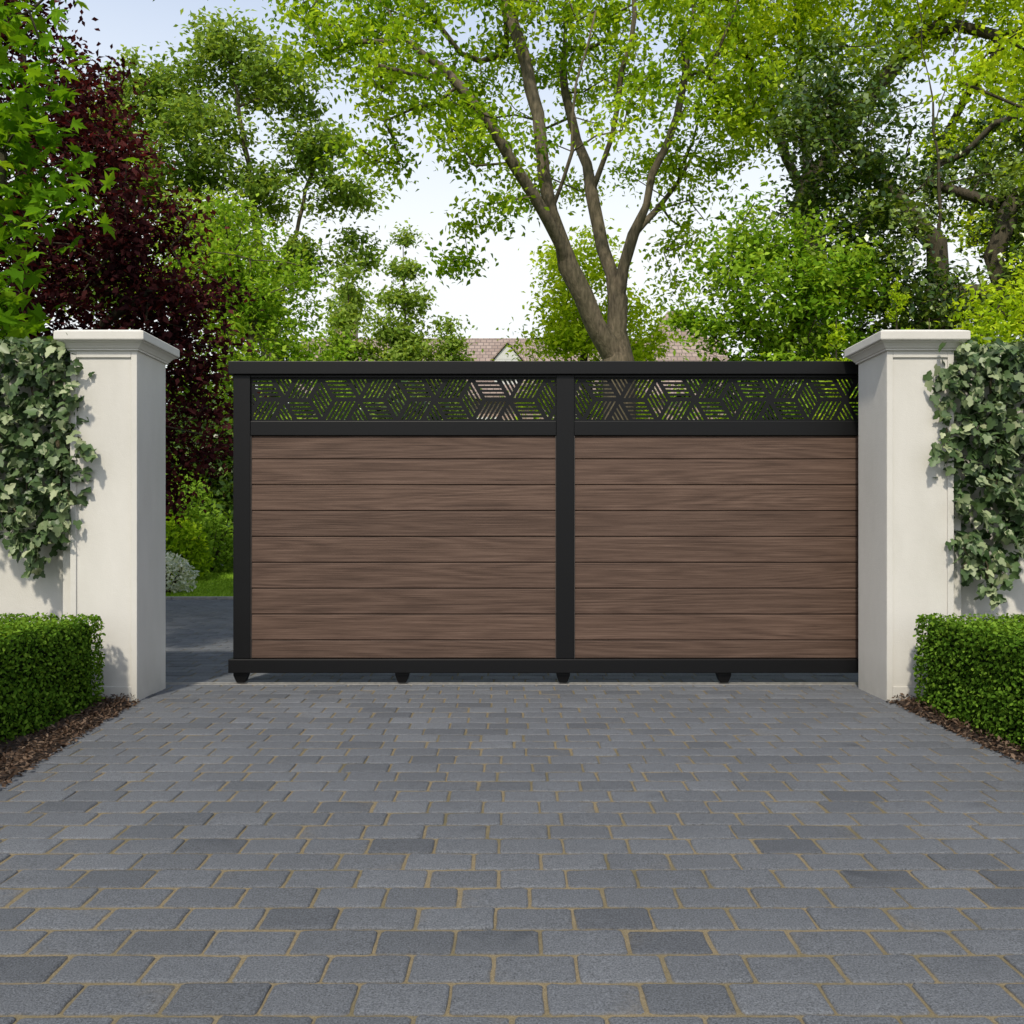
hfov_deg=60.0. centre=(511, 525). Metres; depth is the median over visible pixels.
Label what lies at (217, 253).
hornbeam tree
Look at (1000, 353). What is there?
ivy plant
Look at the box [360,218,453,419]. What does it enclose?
birch tree
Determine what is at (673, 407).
distant shrubbery
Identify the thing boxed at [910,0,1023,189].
beech tree
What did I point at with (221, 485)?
dark shrubbery
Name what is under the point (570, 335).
acacia tree
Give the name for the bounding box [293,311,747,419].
house
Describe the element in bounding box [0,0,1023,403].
sky
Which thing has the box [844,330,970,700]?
gate pillar
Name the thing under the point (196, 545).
garden shrub
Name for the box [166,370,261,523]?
distant woodland
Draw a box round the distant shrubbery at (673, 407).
[472,388,827,419]
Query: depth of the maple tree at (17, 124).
5.62 m
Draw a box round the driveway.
[0,599,1023,1023]
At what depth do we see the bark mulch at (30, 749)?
4.12 m
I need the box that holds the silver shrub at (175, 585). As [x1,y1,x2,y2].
[166,551,198,592]
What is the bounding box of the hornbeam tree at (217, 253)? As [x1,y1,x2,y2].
[135,173,393,431]
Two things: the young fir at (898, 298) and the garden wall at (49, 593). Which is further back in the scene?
the young fir at (898, 298)
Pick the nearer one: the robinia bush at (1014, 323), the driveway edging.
the robinia bush at (1014, 323)
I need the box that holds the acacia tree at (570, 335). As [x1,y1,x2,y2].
[490,218,690,419]
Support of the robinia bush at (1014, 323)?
on the ground
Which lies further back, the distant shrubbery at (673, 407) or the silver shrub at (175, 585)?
the distant shrubbery at (673, 407)
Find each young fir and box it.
[812,318,856,419]
[856,277,913,403]
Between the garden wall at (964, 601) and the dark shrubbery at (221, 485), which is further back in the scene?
the dark shrubbery at (221, 485)
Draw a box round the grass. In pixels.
[166,567,232,596]
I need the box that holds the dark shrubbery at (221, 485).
[166,355,448,567]
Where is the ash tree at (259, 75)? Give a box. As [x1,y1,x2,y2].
[36,0,402,404]
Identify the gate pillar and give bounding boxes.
[53,330,179,701]
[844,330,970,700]
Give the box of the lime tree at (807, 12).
[647,0,1023,414]
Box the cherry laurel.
[652,177,916,419]
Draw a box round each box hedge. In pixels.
[0,612,105,742]
[913,613,1023,750]
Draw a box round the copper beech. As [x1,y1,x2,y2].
[0,0,269,527]
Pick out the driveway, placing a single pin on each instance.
(588, 841)
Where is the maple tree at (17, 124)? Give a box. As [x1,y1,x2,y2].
[0,0,154,349]
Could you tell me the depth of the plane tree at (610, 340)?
14.33 m
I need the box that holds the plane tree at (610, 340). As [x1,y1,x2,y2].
[243,0,809,419]
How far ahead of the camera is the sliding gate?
5.59 m
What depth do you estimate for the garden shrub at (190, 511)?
15.90 m
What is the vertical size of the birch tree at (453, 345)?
6.336 m
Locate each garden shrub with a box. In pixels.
[166,454,222,559]
[166,512,214,579]
[184,505,232,572]
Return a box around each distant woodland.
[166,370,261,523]
[735,317,1023,418]
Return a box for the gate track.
[166,682,857,685]
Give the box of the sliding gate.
[228,361,857,682]
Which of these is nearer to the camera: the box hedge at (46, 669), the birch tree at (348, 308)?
the box hedge at (46, 669)
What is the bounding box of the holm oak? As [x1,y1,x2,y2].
[729,0,1023,405]
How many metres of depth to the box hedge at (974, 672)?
4.33 m
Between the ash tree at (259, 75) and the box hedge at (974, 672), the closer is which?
the box hedge at (974, 672)
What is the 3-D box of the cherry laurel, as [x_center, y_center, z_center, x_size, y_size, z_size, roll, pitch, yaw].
[3.761,-1.792,11.923,3.670,5.706,3.109,0,0,0]
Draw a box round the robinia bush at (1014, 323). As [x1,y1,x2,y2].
[934,243,1023,355]
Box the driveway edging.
[166,596,232,599]
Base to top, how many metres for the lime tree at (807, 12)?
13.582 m
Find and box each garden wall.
[0,356,69,623]
[954,356,1023,623]
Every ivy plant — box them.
[0,333,97,578]
[923,337,1023,610]
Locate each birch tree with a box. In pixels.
[309,255,386,418]
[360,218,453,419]
[418,312,484,419]
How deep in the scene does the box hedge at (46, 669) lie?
4.35 m
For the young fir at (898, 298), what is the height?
3.120 m
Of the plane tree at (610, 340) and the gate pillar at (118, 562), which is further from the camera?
the plane tree at (610, 340)
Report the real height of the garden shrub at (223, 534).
1.429 m
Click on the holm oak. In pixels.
(890, 205)
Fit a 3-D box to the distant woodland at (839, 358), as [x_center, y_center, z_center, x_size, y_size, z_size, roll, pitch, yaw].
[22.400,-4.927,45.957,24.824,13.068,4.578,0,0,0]
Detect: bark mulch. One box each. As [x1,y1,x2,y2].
[0,693,139,786]
[886,693,1023,764]
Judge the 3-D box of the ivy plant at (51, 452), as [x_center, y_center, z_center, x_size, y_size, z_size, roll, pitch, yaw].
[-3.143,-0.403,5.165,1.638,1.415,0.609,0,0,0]
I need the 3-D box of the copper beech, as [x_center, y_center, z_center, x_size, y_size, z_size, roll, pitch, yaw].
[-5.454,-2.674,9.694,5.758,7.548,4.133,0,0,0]
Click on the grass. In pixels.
(223, 579)

